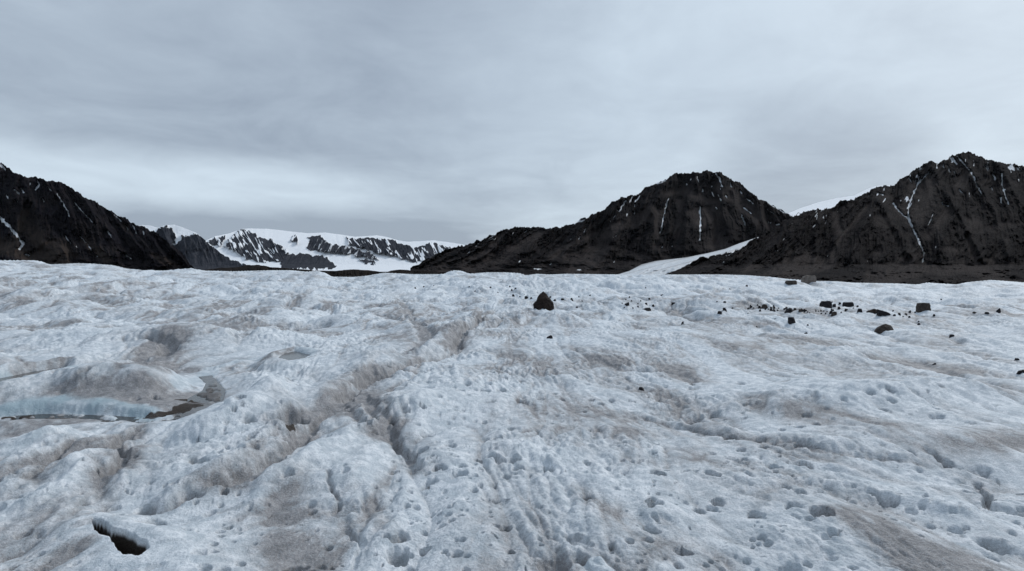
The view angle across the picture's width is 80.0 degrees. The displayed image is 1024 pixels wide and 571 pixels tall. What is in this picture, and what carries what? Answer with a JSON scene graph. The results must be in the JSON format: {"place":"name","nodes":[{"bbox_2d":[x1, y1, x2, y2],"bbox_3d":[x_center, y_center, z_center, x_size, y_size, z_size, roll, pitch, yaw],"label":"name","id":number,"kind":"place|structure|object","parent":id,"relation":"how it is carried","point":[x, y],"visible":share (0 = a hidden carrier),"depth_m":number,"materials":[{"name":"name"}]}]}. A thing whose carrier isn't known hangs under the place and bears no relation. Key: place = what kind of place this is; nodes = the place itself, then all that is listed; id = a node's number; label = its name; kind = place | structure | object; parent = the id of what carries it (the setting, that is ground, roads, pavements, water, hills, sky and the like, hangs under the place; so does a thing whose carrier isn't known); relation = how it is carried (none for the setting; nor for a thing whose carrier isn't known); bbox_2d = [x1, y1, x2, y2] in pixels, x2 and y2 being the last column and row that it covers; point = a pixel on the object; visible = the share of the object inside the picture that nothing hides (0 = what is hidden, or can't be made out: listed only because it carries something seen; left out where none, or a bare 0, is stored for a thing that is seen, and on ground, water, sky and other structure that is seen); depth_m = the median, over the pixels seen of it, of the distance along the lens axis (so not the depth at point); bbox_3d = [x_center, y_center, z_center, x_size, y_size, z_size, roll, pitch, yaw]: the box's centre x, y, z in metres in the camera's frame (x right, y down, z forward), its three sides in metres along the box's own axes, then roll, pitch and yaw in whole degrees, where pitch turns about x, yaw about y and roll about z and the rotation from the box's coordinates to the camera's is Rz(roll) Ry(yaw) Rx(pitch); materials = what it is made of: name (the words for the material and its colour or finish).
{"place":"outdoors","nodes":[
{"label":"outdoors","id":0,"kind":"place"},
{"bbox_2d":[0,367,63,380],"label":"stream water","id":1,"kind":"structure","parent":0,"point":[17,376],"depth_m":8.77,"materials":[{"name":"grey liquid"}]},
{"bbox_2d":[7,414,176,422],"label":"stream water","id":2,"kind":"structure","parent":0,"point":[94,417],"depth_m":7.36,"materials":[{"name":"grey liquid"}]},
{"bbox_2d":[0,163,194,270],"bbox_3d":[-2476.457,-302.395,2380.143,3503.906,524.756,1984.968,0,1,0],"label":"dark mountain","id":3,"kind":"structure","parent":0,"point":[50,222],"depth_m":1759.17,"materials":[{"name":"stone"}]},
{"bbox_2d":[140,225,245,269],"bbox_3d":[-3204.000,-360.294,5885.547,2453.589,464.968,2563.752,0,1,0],"label":"snow capped mountain","id":4,"kind":"structure","parent":0,"point":[199,252],"depth_m":5226.06,"materials":[{"name":"grey stone"}]},
{"bbox_2d":[171,375,224,418],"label":"side pool water","id":5,"kind":"structure","parent":0,"point":[207,380],"depth_m":8.81,"materials":[{"name":"grey liquid"}]},
{"bbox_2d":[205,265,312,271],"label":"moraine bank","id":6,"kind":"structure","parent":0,"point":[251,268],"depth_m":653.66,"materials":[{"name":"black stone"}]},
{"bbox_2d":[279,351,308,359],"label":"pond water","id":7,"kind":"structure","parent":0,"point":[294,355],"depth_m":11.32,"materials":[{"name":"grey liquid"}]},
{"bbox_2d":[206,228,464,271],"bbox_3d":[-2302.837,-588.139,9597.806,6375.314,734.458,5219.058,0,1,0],"label":"snowy mountain range","id":8,"kind":"structure","parent":0,"point":[324,251],"depth_m":8208.91,"materials":[{"name":"white snow"}]},
{"bbox_2d":[320,269,382,276],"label":"moraine bank","id":9,"kind":"structure","parent":0,"point":[350,273],"depth_m":553.26,"materials":[{"name":"black stone"}]},
{"bbox_2d":[386,270,446,273],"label":"moraine bank","id":10,"kind":"structure","parent":0,"point":[410,272],"depth_m":692.47,"materials":[{"name":"black stone"}]},
{"bbox_2d":[0,260,1023,570],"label":"glacier ice","id":11,"kind":"structure","parent":0,"point":[456,420],"depth_m":6.93,"materials":[{"name":"white ice"}]},
{"bbox_2d":[533,291,553,310],"bbox_3d":[1.403,0.752,27.061,0.931,0.970,0.674,0,1,0],"label":"boulder","id":12,"kind":"object","parent":11,"relation":"on","point":[543,301],"visible":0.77,"depth_m":26.81,"materials":[{"name":"brown stone"}]},
{"bbox_2d":[784,308,792,312],"bbox_3d":[10.493,0.976,23.087,0.358,0.231,0.278,0,1,0],"label":"boulder","id":13,"kind":"object","parent":11,"relation":"on","point":[789,310],"visible":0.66,"depth_m":22.99,"materials":[{"name":"stone"}]},
{"bbox_2d":[785,280,796,284],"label":"rock slab","id":14,"kind":"object","parent":11,"relation":"on","point":[790,282],"visible":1,"depth_m":62.84,"materials":[{"name":"stone"}]},
{"bbox_2d":[788,317,795,323],"bbox_3d":[8.573,1.077,18.693,0.260,0.228,0.236,0,1,0],"label":"boulder","id":15,"kind":"object","parent":11,"relation":"on","point":[791,320],"visible":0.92,"depth_m":18.61,"materials":[{"name":"stone"}]},
{"bbox_2d":[801,275,815,283],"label":"boulder","id":16,"kind":"object","parent":11,"relation":"on","point":[807,279],"visible":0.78,"depth_m":73.87,"materials":[{"name":"grey stone"}]},
{"bbox_2d":[819,301,831,307],"bbox_3d":[13.778,0.848,26.799,0.454,0.360,0.330,0,1,0],"label":"boulder","id":17,"kind":"object","parent":11,"relation":"on","point":[826,304],"visible":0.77,"depth_m":26.66,"materials":[{"name":"stone"}]},
{"bbox_2d":[842,302,853,306],"bbox_3d":[16.118,0.909,29.251,0.457,0.246,0.336,0,1,0],"label":"stone","id":18,"kind":"object","parent":11,"relation":"on","point":[848,304],"visible":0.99,"depth_m":29.11,"materials":[{"name":"black stone"}]},
{"bbox_2d":[866,309,876,313],"bbox_3d":[12.730,0.908,21.536,0.457,0.180,0.313,0,1,0],"label":"rock slab","id":19,"kind":"object","parent":11,"relation":"on","point":[874,311],"visible":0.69,"depth_m":21.45,"materials":[{"name":"grey stone"}]},
{"bbox_2d":[876,309,890,315],"bbox_3d":[12.809,0.950,21.040,0.421,0.268,0.211,0,1,0],"label":"rock slab","id":20,"kind":"object","parent":11,"relation":"on","point":[881,313],"visible":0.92,"depth_m":20.96,"materials":[{"name":"stone"}]},
{"bbox_2d":[874,324,893,333],"bbox_3d":[11.037,1.276,18.077,0.511,0.282,0.340,0,1,0],"label":"boulder","id":21,"kind":"object","parent":11,"relation":"on","point":[882,328],"visible":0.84,"depth_m":18.00,"materials":[{"name":"stone"}]},
{"bbox_2d":[916,303,930,312],"bbox_3d":[16.254,0.886,24.126,0.465,0.429,0.350,0,1,0],"label":"boulder","id":22,"kind":"object","parent":11,"relation":"on","point":[920,307],"visible":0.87,"depth_m":23.99,"materials":[{"name":"stone"}]},
{"bbox_2d":[0,0,1023,244],"label":"sky","id":23,"kind":"structure","parent":0,"point":[464,122],"materials":[{"name":"grey"}]},
{"bbox_2d":[410,170,792,274],"bbox_3d":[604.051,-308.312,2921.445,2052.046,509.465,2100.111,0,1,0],"label":"rocky mountain","id":24,"kind":"structure","parent":0,"point":[679,215],"depth_m":2373.34,"materials":[{"name":"black stone"}]},
{"bbox_2d":[618,237,758,274],"bbox_3d":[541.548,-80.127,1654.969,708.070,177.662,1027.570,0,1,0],"label":"side glacier","id":25,"kind":"object","parent":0,"point":[660,267],"visible":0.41,"depth_m":1451.93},
{"bbox_2d":[788,185,892,216],"bbox_3d":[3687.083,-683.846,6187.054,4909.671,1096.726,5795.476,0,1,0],"label":"snow dome","id":26,"kind":"structure","parent":0,"point":[828,204],"depth_m":5705.81,"materials":[{"name":"snow"},{"name":"ice"}]},
{"bbox_2d":[663,151,1023,283],"bbox_3d":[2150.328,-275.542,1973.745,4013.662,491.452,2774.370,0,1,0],"label":"rugged mountain","id":27,"kind":"structure","parent":0,"point":[956,219],"depth_m":1575.31,"materials":[{"name":"black stone"}]}
]}

